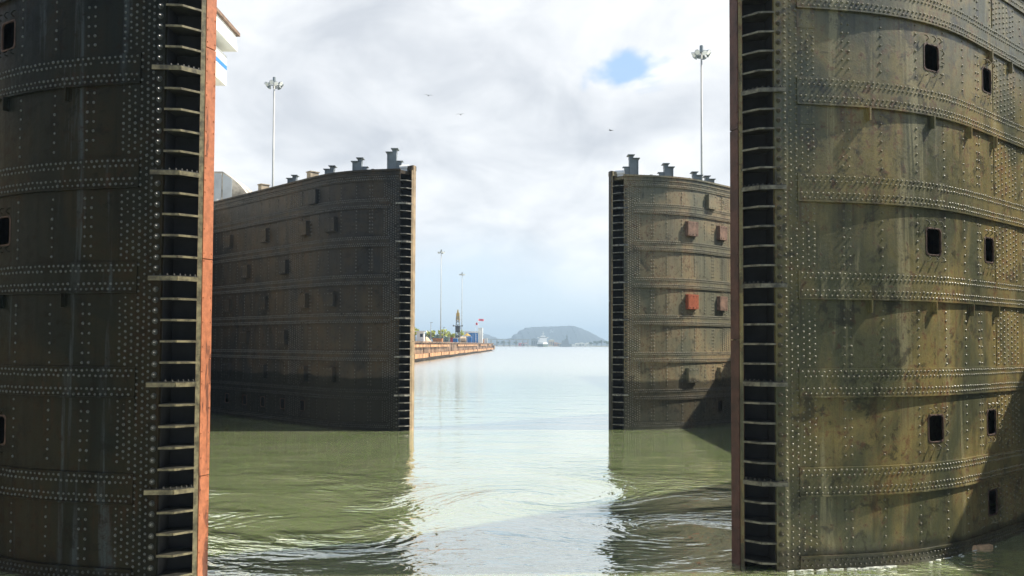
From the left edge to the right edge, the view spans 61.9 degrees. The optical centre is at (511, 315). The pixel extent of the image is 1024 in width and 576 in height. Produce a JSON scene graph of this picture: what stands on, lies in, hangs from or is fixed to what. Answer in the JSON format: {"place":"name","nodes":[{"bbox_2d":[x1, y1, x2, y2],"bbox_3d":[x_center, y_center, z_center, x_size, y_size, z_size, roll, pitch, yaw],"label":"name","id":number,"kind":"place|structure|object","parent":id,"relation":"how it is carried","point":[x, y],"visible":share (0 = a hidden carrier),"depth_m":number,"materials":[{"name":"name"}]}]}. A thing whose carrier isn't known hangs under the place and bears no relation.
{"place":"outdoors","nodes":[
{"label":"outdoors","id":0,"kind":"place"},
{"bbox_2d":[264,77,283,186],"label":"light mast","id":1,"kind":"object","parent":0,"point":[274,83],"visible":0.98,"depth_m":112.76,"materials":[{"name":"grey metal"}]},
{"bbox_2d":[415,331,502,344],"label":"hills","id":2,"kind":"structure","parent":0,"point":[488,337],"depth_m":3143.80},
{"bbox_2d":[458,337,465,341],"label":"tank","id":3,"kind":"object","parent":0,"point":[463,339],"visible":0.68,"depth_m":343.96,"materials":[{"name":"white metal"}]},
{"bbox_2d":[214,0,730,340],"label":"sky","id":4,"kind":"structure","parent":0,"point":[513,188],"materials":[{"name":"white"}]},
{"bbox_2d":[0,346,1023,575],"bbox_3d":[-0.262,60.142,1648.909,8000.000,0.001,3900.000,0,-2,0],"label":"water","id":5,"kind":"structure","parent":0,"point":[512,461],"depth_m":23.18,"materials":[{"name":"green liquid"}]},
{"bbox_2d":[414,341,494,361],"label":"approach quay","id":6,"kind":"structure","parent":5,"relation":"in","point":[427,350],"depth_m":246.41,"materials":[{"name":"brown concrete"}]},
{"bbox_2d":[415,331,426,340],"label":"guard booth","id":7,"kind":"object","parent":6,"relation":"on","point":[420,335],"visible":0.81,"depth_m":210.83,"materials":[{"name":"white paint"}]},
{"bbox_2d":[426,330,435,336],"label":"tree","id":8,"kind":"object","parent":6,"relation":"on","point":[428,334],"visible":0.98,"depth_m":299.79,"materials":[{"name":"green plant"}]},
{"bbox_2d":[432,338,442,341],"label":"skip","id":9,"kind":"object","parent":6,"relation":"on","point":[437,339],"visible":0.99,"depth_m":260.19,"materials":[{"name":"metal"}]},
{"bbox_2d":[438,249,444,337],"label":"light mast","id":10,"kind":"object","parent":6,"relation":"on","point":[441,252],"visible":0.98,"depth_m":291.12,"materials":[{"name":"grey metal"}]},
{"bbox_2d":[438,329,447,336],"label":"tree","id":11,"kind":"object","parent":6,"relation":"on","point":[445,333],"visible":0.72,"depth_m":314.83,"materials":[{"name":"green plant"}]},
{"bbox_2d":[453,310,462,341],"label":"drilling rig","id":12,"kind":"object","parent":6,"relation":"on","point":[457,328],"visible":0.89,"depth_m":329.34,"materials":[{"name":"blue paint"}]},
{"bbox_2d":[467,337,471,342],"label":"container","id":13,"kind":"object","parent":6,"relation":"on","point":[469,339],"visible":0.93,"depth_m":386.53,"materials":[{"name":"blue metal"}]},
{"bbox_2d":[465,328,482,342],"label":"site office","id":14,"kind":"structure","parent":6,"relation":"on","point":[478,334],"depth_m":396.88,"materials":[{"name":"blue paint"}]},
{"bbox_2d":[488,339,529,346],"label":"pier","id":15,"kind":"structure","parent":5,"relation":"in","point":[509,341],"depth_m":1576.51,"materials":[{"name":"concrete"}]},
{"bbox_2d":[531,338,537,345],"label":"ship","id":16,"kind":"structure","parent":5,"relation":"on","point":[534,341],"depth_m":1592.12,"materials":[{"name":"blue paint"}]},
{"bbox_2d":[537,333,547,346],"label":"ship","id":17,"kind":"object","parent":5,"relation":"on","point":[542,341],"visible":0.94,"depth_m":1427.34,"materials":[{"name":"white paint"}]},
{"bbox_2d":[559,338,573,346],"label":"ship","id":18,"kind":"object","parent":5,"relation":"on","point":[565,343],"visible":0.92,"depth_m":1459.08,"materials":[{"name":"blue paint"}]},
{"bbox_2d":[787,546,996,571],"bbox_3d":[7.368,4.571,15.882,5.208,0.008,0.466,1,-2,-22],"label":"foam","id":19,"kind":"object","parent":5,"relation":"on","point":[877,567],"visible":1,"depth_m":15.34,"materials":[{"name":"grey"}]},
{"bbox_2d":[972,544,992,549],"bbox_3d":[9.245,4.573,16.855,0.540,0.092,0.125,1,-2,-17],"label":"floating plank","id":20,"kind":"object","parent":5,"relation":"on","point":[982,546],"visible":0.82,"depth_m":16.82,"materials":[{"name":"brown wood"}]},
{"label":"lock wall","id":21,"kind":"object","parent":5,"relation":"in","visible":0},
{"bbox_2d":[0,0,216,575],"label":"lock gate leaf","id":22,"kind":"object","parent":21,"relation":"attached to","point":[107,125],"visible":1,"depth_m":14.58,"materials":[{"name":"black metal"}]},
{"bbox_2d":[215,8,239,85],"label":"control building","id":23,"kind":"structure","parent":21,"relation":"on","point":[227,33],"depth_m":58.94,"materials":[{"name":"white paint"}]},
{"bbox_2d":[214,171,251,200],"bbox_3d":[-20.638,-8.136,63.971,2.829,4.636,3.680,0,-2,0],"label":"machine housing","id":24,"kind":"object","parent":21,"relation":"on","point":[226,185],"visible":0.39,"depth_m":62.32,"materials":[{"name":"white paint"}]},
{"bbox_2d":[210,148,415,430],"bbox_3d":[-11.845,-0.701,44.936,17.868,13.956,2.856,-1,-3,42],"label":"lock gate leaf","id":25,"kind":"object","parent":21,"relation":"attached to","point":[313,298],"visible":0.96,"depth_m":40.99,"materials":[{"name":"brown metal"}]},
{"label":"lock wall","id":26,"kind":"object","parent":5,"relation":"in","visible":0},
{"bbox_2d":[608,154,732,429],"bbox_3d":[12.130,-0.567,45.796,17.883,13.956,2.869,2,-3,-40],"label":"lock gate leaf","id":27,"kind":"object","parent":26,"relation":"attached to","point":[670,339],"visible":0.53,"depth_m":40.95,"materials":[{"name":"beige metal"}]},
{"bbox_2d":[691,45,711,179],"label":"light mast","id":28,"kind":"object","parent":26,"relation":"on","point":[697,53],"visible":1,"depth_m":97.72,"materials":[{"name":"grey metal"}]},
{"bbox_2d":[729,0,1023,569],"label":"lock gate leaf","id":29,"kind":"object","parent":26,"relation":"attached to","point":[877,259],"visible":1,"depth_m":15.81,"materials":[{"name":"brown metal"}]},
{"bbox_2d":[549,339,553,345],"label":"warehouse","id":30,"kind":"structure","parent":0,"point":[551,342],"depth_m":1592.11,"materials":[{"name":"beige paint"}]},
{"bbox_2d":[495,326,608,345],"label":"hills","id":31,"kind":"structure","parent":0,"point":[571,334],"depth_m":2758.43,"materials":[{"name":"plant"}]},
{"bbox_2d":[495,345,608,346],"bbox_3d":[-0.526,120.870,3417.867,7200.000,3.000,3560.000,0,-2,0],"label":"shore","id":32,"kind":"structure","parent":0,"point":[558,346],"depth_m":1647.01,"materials":[{"name":"grey"}]}
]}

